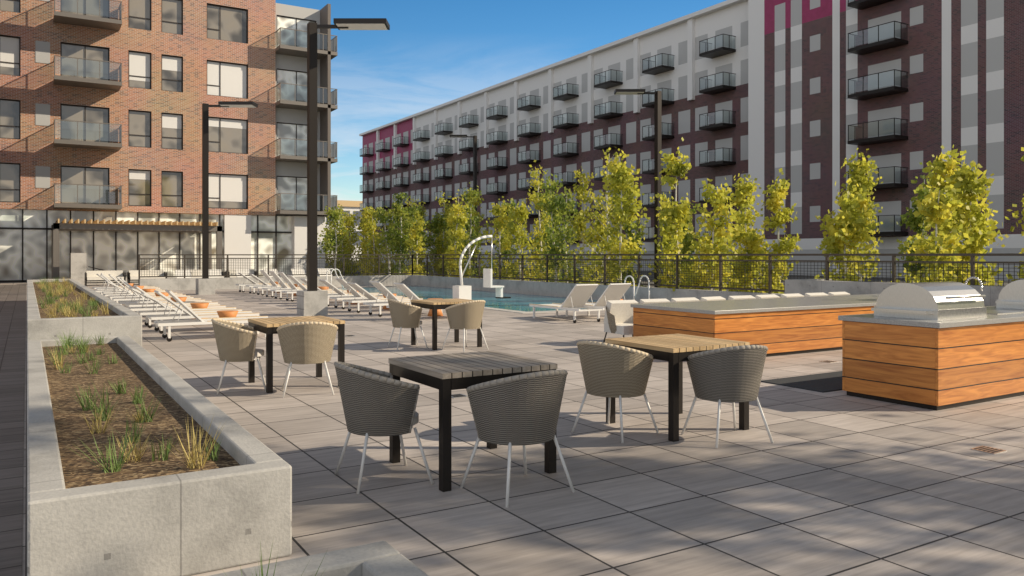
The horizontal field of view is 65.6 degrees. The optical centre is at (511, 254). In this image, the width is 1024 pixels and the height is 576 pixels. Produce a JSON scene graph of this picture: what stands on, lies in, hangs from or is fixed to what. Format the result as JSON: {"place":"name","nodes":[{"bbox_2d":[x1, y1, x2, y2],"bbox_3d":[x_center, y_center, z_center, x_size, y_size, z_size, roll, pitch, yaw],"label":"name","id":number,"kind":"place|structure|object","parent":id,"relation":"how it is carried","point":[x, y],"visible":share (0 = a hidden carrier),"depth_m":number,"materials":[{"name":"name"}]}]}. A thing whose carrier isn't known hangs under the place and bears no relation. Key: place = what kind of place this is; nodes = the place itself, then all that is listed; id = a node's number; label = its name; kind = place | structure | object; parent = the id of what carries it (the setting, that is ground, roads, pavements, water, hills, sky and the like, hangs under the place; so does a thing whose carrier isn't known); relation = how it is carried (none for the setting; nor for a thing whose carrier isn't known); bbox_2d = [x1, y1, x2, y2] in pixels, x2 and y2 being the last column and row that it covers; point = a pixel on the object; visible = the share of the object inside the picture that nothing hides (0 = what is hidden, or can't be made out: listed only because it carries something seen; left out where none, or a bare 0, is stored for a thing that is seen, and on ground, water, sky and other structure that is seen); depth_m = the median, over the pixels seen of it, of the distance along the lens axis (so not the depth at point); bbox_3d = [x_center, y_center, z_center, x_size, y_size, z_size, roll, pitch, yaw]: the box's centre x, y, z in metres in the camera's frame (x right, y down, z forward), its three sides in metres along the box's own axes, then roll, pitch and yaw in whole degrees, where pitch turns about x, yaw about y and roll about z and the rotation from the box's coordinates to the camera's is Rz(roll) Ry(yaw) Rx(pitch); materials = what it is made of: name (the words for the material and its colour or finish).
{"place":"outdoors","nodes":[
{"label":"outdoors","id":0,"kind":"place"},
{"bbox_2d":[325,200,362,260],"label":"distant building","id":1,"kind":"structure","parent":0,"point":[350,207],"depth_m":198.30,"materials":[{"name":"white"}]},
{"bbox_2d":[275,0,725,200],"label":"sky","id":2,"kind":"structure","parent":0,"point":[433,53],"materials":[{"name":"blue"}]},
{"bbox_2d":[0,261,1012,575],"bbox_3d":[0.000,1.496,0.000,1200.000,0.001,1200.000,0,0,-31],"label":"ground","id":3,"kind":"structure","parent":0,"point":[12,353],"depth_m":7.74,"materials":[{"name":"grey concrete"}]},
{"bbox_2d":[328,226,358,275],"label":"tree","id":4,"kind":"object","parent":3,"relation":"on","point":[344,243],"visible":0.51,"depth_m":53.69,"materials":[{"name":"green plant"}]},
{"bbox_2d":[342,211,361,275],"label":"tree","id":5,"kind":"object","parent":3,"relation":"on","point":[351,222],"visible":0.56,"depth_m":56.99,"materials":[{"name":"green plant"}]},
{"bbox_2d":[355,206,385,275],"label":"tree","id":6,"kind":"object","parent":3,"relation":"on","point":[365,211],"visible":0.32,"depth_m":48.92,"materials":[{"name":"green plant"}]},
{"bbox_2d":[356,211,392,275],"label":"tree","id":7,"kind":"object","parent":3,"relation":"on","point":[370,225],"visible":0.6,"depth_m":46.53,"materials":[{"name":"green plant"}]},
{"bbox_2d":[366,206,411,274],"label":"tree","id":8,"kind":"object","parent":3,"relation":"on","point":[383,216],"visible":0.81,"depth_m":44.30,"materials":[{"name":"green plant"}]},
{"bbox_2d":[386,192,412,274],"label":"tree","id":9,"kind":"object","parent":3,"relation":"on","point":[400,210],"visible":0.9,"depth_m":43.65,"materials":[{"name":"green plant"}]},
{"bbox_2d":[402,213,428,274],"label":"tree","id":10,"kind":"object","parent":3,"relation":"on","point":[415,235],"visible":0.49,"depth_m":42.32,"materials":[{"name":"green plant"}]},
{"bbox_2d":[408,199,428,274],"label":"tree","id":11,"kind":"object","parent":3,"relation":"on","point":[423,213],"visible":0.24,"depth_m":49.97,"materials":[{"name":"green plant"}]},
{"bbox_2d":[402,202,435,264],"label":"tree","id":12,"kind":"object","parent":3,"relation":"on","point":[415,211],"visible":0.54,"depth_m":44.59,"materials":[{"name":"green plant"}]},
{"bbox_2d":[423,212,447,275],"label":"tree","id":13,"kind":"object","parent":3,"relation":"on","point":[437,223],"visible":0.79,"depth_m":46.63,"materials":[{"name":"green plant"}]},
{"bbox_2d":[430,191,452,275],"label":"tree","id":14,"kind":"object","parent":3,"relation":"on","point":[438,244],"visible":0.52,"depth_m":46.56,"materials":[{"name":"green plant"}]},
{"bbox_2d":[440,197,470,276],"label":"tree","id":15,"kind":"object","parent":3,"relation":"on","point":[462,246],"visible":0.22,"depth_m":40.67,"materials":[{"name":"green plant"}]},
{"bbox_2d":[438,189,474,277],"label":"tree","id":16,"kind":"object","parent":3,"relation":"on","point":[458,235],"visible":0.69,"depth_m":37.81,"materials":[{"name":"green plant"}]},
{"bbox_2d":[450,135,476,266],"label":"lamp post","id":17,"kind":"object","parent":3,"relation":"on","point":[474,159],"visible":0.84,"depth_m":59.93,"materials":[{"name":"grey metal"}]},
{"bbox_2d":[461,182,485,277],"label":"tree","id":18,"kind":"object","parent":3,"relation":"on","point":[470,196],"visible":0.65,"depth_m":43.20,"materials":[{"name":"green plant"}]},
{"bbox_2d":[464,191,484,277],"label":"tree","id":19,"kind":"object","parent":3,"relation":"on","point":[477,215],"visible":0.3,"depth_m":48.10,"materials":[{"name":"green plant"}]},
{"bbox_2d":[473,196,518,279],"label":"tree","id":20,"kind":"object","parent":3,"relation":"on","point":[498,210],"visible":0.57,"depth_m":36.62,"materials":[{"name":"green plant"}]},
{"bbox_2d":[490,199,527,277],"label":"tree","id":21,"kind":"object","parent":3,"relation":"on","point":[511,205],"visible":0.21,"depth_m":40.88,"materials":[{"name":"green plant"}]},
{"bbox_2d":[494,198,539,280],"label":"tree","id":22,"kind":"object","parent":3,"relation":"on","point":[517,230],"visible":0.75,"depth_m":34.38,"materials":[{"name":"green plant"}]},
{"bbox_2d":[514,160,565,281],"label":"tree","id":23,"kind":"object","parent":3,"relation":"on","point":[534,199],"visible":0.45,"depth_m":36.05,"materials":[{"name":"green plant"}]},
{"bbox_2d":[524,190,558,281],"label":"tree","id":24,"kind":"object","parent":3,"relation":"on","point":[545,243],"visible":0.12,"depth_m":37.82,"materials":[{"name":"green plant"}]},
{"bbox_2d":[535,170,581,282],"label":"tree","id":25,"kind":"object","parent":3,"relation":"on","point":[554,203],"visible":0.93,"depth_m":32.65,"materials":[{"name":"green plant"}]},
{"bbox_2d":[555,187,581,282],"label":"tree","id":26,"kind":"object","parent":3,"relation":"on","point":[568,208],"visible":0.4,"depth_m":40.57,"materials":[{"name":"green plant"}]},
{"bbox_2d":[558,166,597,283],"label":"tree","id":27,"kind":"object","parent":3,"relation":"on","point":[582,191],"visible":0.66,"depth_m":35.06,"materials":[{"name":"green plant"}]},
{"bbox_2d":[576,203,618,284],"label":"tree","id":28,"kind":"object","parent":3,"relation":"on","point":[597,238],"visible":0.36,"depth_m":32.49,"materials":[{"name":"green plant"}]},
{"bbox_2d":[567,147,647,284],"bbox_3d":[3.726,-0.042,30.421,3.314,8.293,2.179,0,0,41],"label":"sparse tree","id":29,"kind":"object","parent":3,"relation":"on","point":[598,203],"visible":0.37,"depth_m":30.45,"materials":[{"name":"green plant"}]},
{"bbox_2d":[582,150,651,286],"bbox_3d":[3.770,0.205,28.078,2.147,7.807,1.995,0,0,-31],"label":"tree","id":30,"kind":"object","parent":3,"relation":"on","point":[620,180],"visible":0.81,"depth_m":28.06,"materials":[{"name":"green plant"}]},
{"bbox_2d":[606,171,649,286],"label":"tree","id":31,"kind":"object","parent":3,"relation":"on","point":[634,226],"visible":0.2,"depth_m":29.42,"materials":[{"name":"green plant"}]},
{"bbox_2d":[614,89,661,286],"bbox_3d":[5.548,-2.870,34.968,2.051,8.740,0.600,0,0,0],"label":"lamp post","id":32,"kind":"object","parent":3,"relation":"on","point":[657,135],"visible":0.91,"depth_m":34.88,"materials":[{"name":"grey metal"}]},
{"bbox_2d":[646,137,705,288],"bbox_3d":[5.346,0.133,25.568,2.149,7.952,1.986,0,0,11],"label":"tree","id":33,"kind":"object","parent":3,"relation":"on","point":[676,213],"visible":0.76,"depth_m":25.38,"materials":[{"name":"green plant"}]},
{"bbox_2d":[666,201,700,288],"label":"tree","id":34,"kind":"object","parent":3,"relation":"on","point":[686,242],"visible":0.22,"depth_m":29.23,"materials":[{"name":"green plant"}]},
{"bbox_2d":[359,0,1023,280],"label":"building","id":35,"kind":"structure","parent":3,"relation":"on","point":[808,97],"depth_m":61.68,"materials":[{"name":"brick"}]},
{"bbox_2d":[672,178,739,290],"bbox_3d":[5.875,0.910,23.696,2.429,6.402,1.951,0,0,-31],"label":"tree","id":36,"kind":"object","parent":3,"relation":"on","point":[718,244],"visible":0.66,"depth_m":23.49,"materials":[{"name":"green plant"}]},
{"bbox_2d":[724,197,773,292],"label":"tree","id":37,"kind":"object","parent":3,"relation":"on","point":[750,241],"visible":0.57,"depth_m":27.27,"materials":[{"name":"green plant"}]},
{"bbox_2d":[726,171,773,292],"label":"tree","id":38,"kind":"object","parent":3,"relation":"on","point":[743,191],"visible":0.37,"depth_m":28.74,"materials":[{"name":"green plant"}]},
{"bbox_2d":[751,168,800,293],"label":"tree","id":39,"kind":"object","parent":3,"relation":"on","point":[775,202],"visible":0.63,"depth_m":25.90,"materials":[{"name":"green plant"}]},
{"bbox_2d":[815,178,877,280],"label":"tree","id":40,"kind":"object","parent":3,"relation":"on","point":[842,228],"visible":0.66,"depth_m":21.22,"materials":[{"name":"green plant"}]},
{"bbox_2d":[831,148,882,280],"bbox_3d":[11.666,0.249,26.860,1.509,7.706,1.587,0,0,-14],"label":"tree","id":41,"kind":"object","parent":3,"relation":"on","point":[859,177],"visible":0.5,"depth_m":26.60,"materials":[{"name":"green plant"}]},
{"bbox_2d":[896,162,936,281],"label":"tree","id":42,"kind":"object","parent":3,"relation":"on","point":[913,222],"visible":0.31,"depth_m":24.21,"materials":[{"name":"green plant"}]},
{"bbox_2d":[881,145,980,282],"bbox_3d":[11.381,0.560,21.223,2.630,7.099,2.556,0,0,5],"label":"tree","id":43,"kind":"object","parent":3,"relation":"on","point":[945,167],"visible":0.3,"depth_m":21.13,"materials":[{"name":"green plant"}]},
{"bbox_2d":[903,175,973,281],"bbox_3d":[9.831,1.113,18.294,2.122,5.987,2.211,0,0,35],"label":"tree","id":44,"kind":"object","parent":3,"relation":"on","point":[940,208],"visible":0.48,"depth_m":18.28,"materials":[{"name":"green plant"}]},
{"bbox_2d":[944,151,1008,285],"bbox_3d":[11.379,0.760,19.580,1.992,6.695,1.592,0,0,-31],"label":"tree","id":45,"kind":"object","parent":3,"relation":"on","point":[975,222],"visible":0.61,"depth_m":19.29,"materials":[{"name":"green plant"}]},
{"bbox_2d":[1005,147,1023,280],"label":"tree","id":46,"kind":"object","parent":3,"relation":"on","point":[1015,213],"visible":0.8,"depth_m":17.52,"materials":[{"name":"green plant"}]},
{"bbox_2d":[0,282,1023,575],"bbox_3d":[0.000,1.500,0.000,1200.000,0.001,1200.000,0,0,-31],"label":"ground","id":47,"kind":"structure","parent":0,"point":[840,482],"depth_m":5.45,"materials":[{"name":"grey concrete"}]},
{"bbox_2d":[27,276,141,345],"bbox_3d":[-10.256,1.052,18.050,1.300,0.896,18.500,0,0,-31],"label":"planter","id":48,"kind":"object","parent":47,"relation":"on","point":[69,306],"visible":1,"depth_m":11.55,"materials":[{"name":"concrete"}]},
{"bbox_2d":[85,270,125,285],"bbox_3d":[-20.113,1.140,39.284,1.750,0.720,0.870,0,0,-31],"label":"sofa","id":49,"kind":"object","parent":47,"relation":"on","point":[91,276],"visible":0.78,"depth_m":39.28,"materials":[{"name":"white fabric"}]},
{"bbox_2d":[41,253,176,284],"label":"planter wall","id":50,"kind":"structure","parent":47,"relation":"on","point":[78,265],"depth_m":40.45,"materials":[{"name":"concrete"}]},
{"bbox_2d":[52,219,221,278],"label":"pergola","id":51,"kind":"object","parent":47,"relation":"on","point":[138,226],"visible":0.89,"depth_m":43.73,"materials":[{"name":"beige metal"}]},
{"bbox_2d":[127,270,166,282],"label":"sofa","id":52,"kind":"object","parent":47,"relation":"on","point":[132,275],"visible":0.63,"depth_m":40.18,"materials":[{"name":"white fabric"}]},
{"bbox_2d":[108,276,185,302],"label":"chaise","id":53,"kind":"object","parent":47,"relation":"on","point":[118,296],"visible":0.52,"depth_m":23.01,"materials":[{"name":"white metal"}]},
{"bbox_2d":[112,277,193,304],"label":"chaise","id":54,"kind":"object","parent":47,"relation":"on","point":[130,298],"visible":0.46,"depth_m":21.82,"materials":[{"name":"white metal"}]},
{"bbox_2d":[27,330,291,575],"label":"planter","id":55,"kind":"object","parent":47,"relation":"on","point":[141,461],"visible":1,"depth_m":3.95,"materials":[{"name":"concrete"}]},
{"bbox_2d":[118,282,204,307],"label":"chaise","id":56,"kind":"object","parent":47,"relation":"on","point":[151,301],"visible":0.55,"depth_m":20.50,"materials":[{"name":"white metal"}]},
{"bbox_2d":[0,0,337,282],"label":"building","id":57,"kind":"structure","parent":47,"relation":"on","point":[102,102],"depth_m":46.98,"materials":[{"name":"orange brick"}]},
{"bbox_2d":[125,287,217,306],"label":"chaise","id":58,"kind":"object","parent":47,"relation":"on","point":[139,304],"visible":0.46,"depth_m":19.32,"materials":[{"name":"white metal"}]},
{"bbox_2d":[127,286,225,317],"bbox_3d":[-7.665,1.095,18.188,2.000,0.809,0.702,0,0,-31],"label":"chaise","id":59,"kind":"object","parent":47,"relation":"on","point":[146,307],"visible":0.43,"depth_m":18.00,"materials":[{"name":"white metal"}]},
{"bbox_2d":[137,292,241,327],"bbox_3d":[-6.868,1.141,16.966,2.000,0.719,0.702,0,0,-30],"label":"chaise","id":60,"kind":"object","parent":47,"relation":"on","point":[158,312],"visible":0.77,"depth_m":16.79,"materials":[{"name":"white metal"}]},
{"bbox_2d":[147,290,258,333],"bbox_3d":[-6.133,1.095,15.815,2.000,0.809,0.702,0,0,-31],"label":"chaise","id":61,"kind":"object","parent":47,"relation":"on","point":[187,315],"visible":0.83,"depth_m":15.60,"materials":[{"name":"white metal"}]},
{"bbox_2d":[154,289,267,341],"bbox_3d":[-5.382,1.060,14.440,2.000,0.881,0.702,0,0,-30],"label":"chaise","id":62,"kind":"object","parent":47,"relation":"on","point":[198,320],"visible":0.81,"depth_m":14.28,"materials":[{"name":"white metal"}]},
{"bbox_2d":[196,101,257,294],"bbox_3d":[-10.917,-2.145,30.292,2.320,7.290,0.812,0,0,-3],"label":"lamp post","id":63,"kind":"object","parent":47,"relation":"on","point":[205,284],"visible":1,"depth_m":30.16,"materials":[{"name":"grey metal"}]},
{"bbox_2d":[211,318,265,394],"bbox_3d":[-3.038,1.103,8.848,0.586,0.800,0.651,0,0,-18],"label":"chair","id":64,"kind":"object","parent":47,"relation":"on","point":[235,342],"visible":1,"depth_m":8.61,"materials":[{"name":"wicker"}]},
{"bbox_2d":[253,270,306,295],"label":"chaise","id":65,"kind":"object","parent":47,"relation":"on","point":[267,276],"visible":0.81,"depth_m":29.72,"materials":[{"name":"white metal"}]},
{"bbox_2d":[262,271,306,297],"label":"chaise","id":66,"kind":"object","parent":47,"relation":"on","point":[277,278],"visible":0.73,"depth_m":28.29,"materials":[{"name":"white metal"}]},
{"bbox_2d":[248,316,344,392],"bbox_3d":[-2.507,1.125,9.213,0.880,0.750,0.880,0,0,-31],"label":"table","id":67,"kind":"object","parent":47,"relation":"on","point":[268,327],"visible":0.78,"depth_m":9.04,"materials":[{"name":"brown wood"}]},
{"bbox_2d":[270,272,331,299],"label":"chaise","id":68,"kind":"object","parent":47,"relation":"on","point":[286,279],"visible":0.77,"depth_m":27.06,"materials":[{"name":"white metal"}]},
{"bbox_2d":[277,322,337,397],"bbox_3d":[-2.222,1.103,8.641,0.651,0.800,0.586,0,0,-17],"label":"chair","id":69,"kind":"object","parent":47,"relation":"on","point":[307,342],"visible":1,"depth_m":8.44,"materials":[{"name":"wicker"}]},
{"bbox_2d":[282,275,346,301],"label":"chaise","id":70,"kind":"object","parent":47,"relation":"on","point":[297,282],"visible":0.65,"depth_m":25.99,"materials":[{"name":"white metal"}]},
{"bbox_2d":[209,541,428,575],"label":"planter","id":71,"kind":"object","parent":47,"relation":"on","point":[382,558],"visible":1,"depth_m":2.70,"materials":[{"name":"concrete"}]},
{"bbox_2d":[317,205,361,275],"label":"tree","id":72,"kind":"object","parent":47,"relation":"on","point":[331,235],"visible":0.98,"depth_m":43.52,"materials":[{"name":"green plant"}]},
{"bbox_2d":[297,18,389,315],"bbox_3d":[-4.253,-2.170,19.949,2.320,7.340,0.812,0,0,-3],"label":"lamp post","id":73,"kind":"object","parent":47,"relation":"on","point":[312,300],"visible":0.99,"depth_m":19.81,"materials":[{"name":"grey metal"}]},
{"bbox_2d":[319,279,382,305],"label":"chaise","id":74,"kind":"object","parent":47,"relation":"on","point":[332,287],"visible":0.45,"depth_m":23.47,"materials":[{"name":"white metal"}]},
{"bbox_2d":[329,278,404,308],"bbox_3d":[-4.100,1.075,22.579,2.000,0.851,0.702,0,0,-30],"label":"chaise","id":75,"kind":"object","parent":47,"relation":"on","point":[349,288],"visible":0.83,"depth_m":22.30,"materials":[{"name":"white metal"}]},
{"bbox_2d":[343,282,422,312],"bbox_3d":[-3.436,1.112,21.207,2.000,0.777,0.702,0,0,-32],"label":"chaise","id":76,"kind":"object","parent":47,"relation":"on","point":[364,292],"visible":0.84,"depth_m":20.89,"materials":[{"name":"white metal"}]},
{"bbox_2d":[334,362,433,494],"bbox_3d":[-0.891,1.103,5.305,0.586,0.800,0.651,0,0,-27],"label":"chair","id":77,"kind":"object","parent":47,"relation":"on","point":[375,402],"visible":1,"depth_m":5.07,"materials":[{"name":"wicker"}]},
{"bbox_2d":[363,281,442,316],"bbox_3d":[-2.656,1.075,19.947,2.000,0.851,0.702,0,0,-31],"label":"chaise","id":78,"kind":"object","parent":47,"relation":"on","point":[384,290],"visible":0.63,"depth_m":19.62,"materials":[{"name":"white metal"}]},
{"bbox_2d":[386,283,423,308],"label":"chaise","id":79,"kind":"object","parent":47,"relation":"on","point":[407,291],"visible":0.25,"depth_m":18.37,"materials":[{"name":"white metal"}]},
{"bbox_2d":[387,299,427,349],"bbox_3d":[-1.716,1.103,12.833,0.586,0.800,0.651,0,0,-25],"label":"chair","id":80,"kind":"object","parent":47,"relation":"on","point":[404,315],"visible":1,"depth_m":12.60,"materials":[{"name":"wicker"}]},
{"bbox_2d":[411,298,481,349],"bbox_3d":[-1.086,1.125,13.103,0.880,0.750,0.880,0,0,-31],"label":"table","id":81,"kind":"object","parent":47,"relation":"on","point":[434,305],"visible":0.68,"depth_m":12.80,"materials":[{"name":"brown wood"}]},
{"bbox_2d":[139,275,780,302],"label":"pool wall","id":82,"kind":"structure","parent":47,"relation":"on","point":[553,289],"depth_m":33.22,"materials":[{"name":"concrete"}]},
{"bbox_2d":[442,300,487,351],"bbox_3d":[-0.719,1.103,12.570,0.586,0.800,0.651,0,0,43],"label":"chair","id":83,"kind":"object","parent":47,"relation":"on","point":[465,316],"visible":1,"depth_m":12.35,"materials":[{"name":"wicker"}]},
{"bbox_2d":[389,351,556,491],"bbox_3d":[-0.291,1.125,5.621,0.880,0.750,0.880,0,0,-31],"label":"table","id":84,"kind":"object","parent":47,"relation":"on","point":[444,374],"visible":0.84,"depth_m":5.34,"materials":[{"name":"grey wood"}]},
{"bbox_2d":[362,286,638,312],"bbox_3d":[-2.113,1.694,29.230,5.150,0.412,17.600,0,0,-31],"label":"pool basin","id":85,"kind":"object","parent":47,"relation":"in","point":[506,310],"visible":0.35,"depth_m":21.28,"materials":[{"name":"concrete"}]},
{"bbox_2d":[328,286,597,311],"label":"pool water","id":86,"kind":"structure","parent":85,"relation":"in","point":[519,302],"depth_m":27.85,"materials":[{"name":"teal liquid"}]},
{"bbox_2d":[453,235,510,299],"bbox_3d":[-0.879,0.455,23.129,1.800,2.090,0.600,0,0,-31],"label":"pool lift","id":87,"kind":"object","parent":85,"relation":"on","point":[461,291],"visible":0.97,"depth_m":22.91,"materials":[{"name":"white metal"}]},
{"bbox_2d":[460,370,574,507],"bbox_3d":[0.051,1.103,5.046,0.651,0.800,0.586,0,0,-36],"label":"chair","id":88,"kind":"object","parent":47,"relation":"on","point":[519,410],"visible":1,"depth_m":4.83,"materials":[{"name":"wicker"}]},
{"bbox_2d":[529,284,603,322],"bbox_3d":[1.232,1.075,18.326,0.702,0.851,2.000,0,0,-31],"label":"chaise","id":89,"kind":"object","parent":47,"relation":"on","point":[578,297],"visible":1,"depth_m":17.86,"materials":[{"name":"white metal"}]},
{"bbox_2d":[562,283,630,316],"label":"chaise","id":90,"kind":"object","parent":47,"relation":"on","point":[616,291],"visible":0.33,"depth_m":18.33,"materials":[{"name":"white metal"}]},
{"bbox_2d":[571,341,658,442],"bbox_3d":[0.846,1.103,6.671,0.651,0.800,0.586,0,0,44],"label":"chair","id":91,"kind":"object","parent":47,"relation":"on","point":[610,371],"visible":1,"depth_m":6.46,"materials":[{"name":"wicker"}]},
{"bbox_2d":[603,300,637,342],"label":"lounge chair","id":92,"kind":"object","parent":47,"relation":"on","point":[618,318],"visible":0.63,"depth_m":13.38,"materials":[{"name":"wicker"}]},
{"bbox_2d":[345,335,1006,453],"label":"deck drains","id":93,"kind":"object","parent":47,"relation":"on","point":[986,449],"visible":0.98,"depth_m":6.13,"materials":[{"name":"grey metal"}]},
{"bbox_2d":[605,334,749,441],"bbox_3d":[1.439,1.125,6.971,0.880,0.750,0.880,0,0,-31],"label":"table","id":94,"kind":"object","parent":47,"relation":"on","point":[675,351],"visible":0.71,"depth_m":6.67,"materials":[{"name":"brown wood"}]},
{"bbox_2d":[681,345,773,447],"bbox_3d":[1.760,1.103,6.454,0.651,0.800,0.586,0,0,-19],"label":"chair","id":95,"kind":"object","parent":47,"relation":"on","point":[733,374],"visible":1,"depth_m":6.25,"materials":[{"name":"wicker"}]},
{"bbox_2d":[761,371,841,392],"bbox_3d":[3.970,1.494,9.523,1.900,0.012,0.880,0,0,-31],"label":"rug","id":96,"kind":"object","parent":47,"relation":"on","point":[826,382],"visible":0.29,"depth_m":9.34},
{"bbox_2d":[785,279,1004,305],"bbox_3d":[12.894,1.040,9.394,1.400,0.920,22.600,0,0,-31],"label":"raised planter","id":97,"kind":"object","parent":47,"relation":"on","point":[804,286],"visible":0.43,"depth_m":17.23,"materials":[{"name":"concrete"}]},
{"bbox_2d":[412,253,1023,293],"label":"fence","id":98,"kind":"object","parent":97,"relation":"on","point":[894,262],"visible":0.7,"depth_m":21.68,"materials":[{"name":"brown metal"}]},
{"bbox_2d":[138,254,412,284],"bbox_3d":[-10.258,0.610,36.384,12.460,1.280,0.070,0,0,-31],"label":"fence","id":99,"kind":"object","parent":98,"relation":"attached to","point":[274,268],"visible":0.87,"depth_m":35.93,"materials":[{"name":"brown metal"}]},
{"bbox_2d":[631,294,879,356],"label":"island","id":100,"kind":"structure","parent":0,"point":[786,326],"depth_m":12.02,"materials":[{"name":"brown wood"}]},
{"bbox_2d":[838,306,1023,410],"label":"island","id":101,"kind":"structure","parent":0,"point":[936,365],"depth_m":8.02,"materials":[{"name":"brown wood"}]},
{"bbox_2d":[871,281,986,319],"bbox_3d":[4.406,0.470,8.405,1.020,0.360,0.744,0,0,-31],"label":"grill","id":102,"kind":"object","parent":101,"relation":"on","point":[939,300],"visible":1,"depth_m":8.20,"materials":[{"name":"silver metal"}]},
{"bbox_2d":[965,277,1023,314],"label":"sink faucet","id":103,"kind":"object","parent":101,"relation":"on","point":[996,312],"visible":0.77,"depth_m":8.96,"materials":[{"name":"silver metal"}]},
{"bbox_2d":[995,279,1023,308],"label":"grill","id":104,"kind":"object","parent":101,"relation":"on","point":[1011,294],"visible":1,"depth_m":9.63,"materials":[{"name":"silver metal"}]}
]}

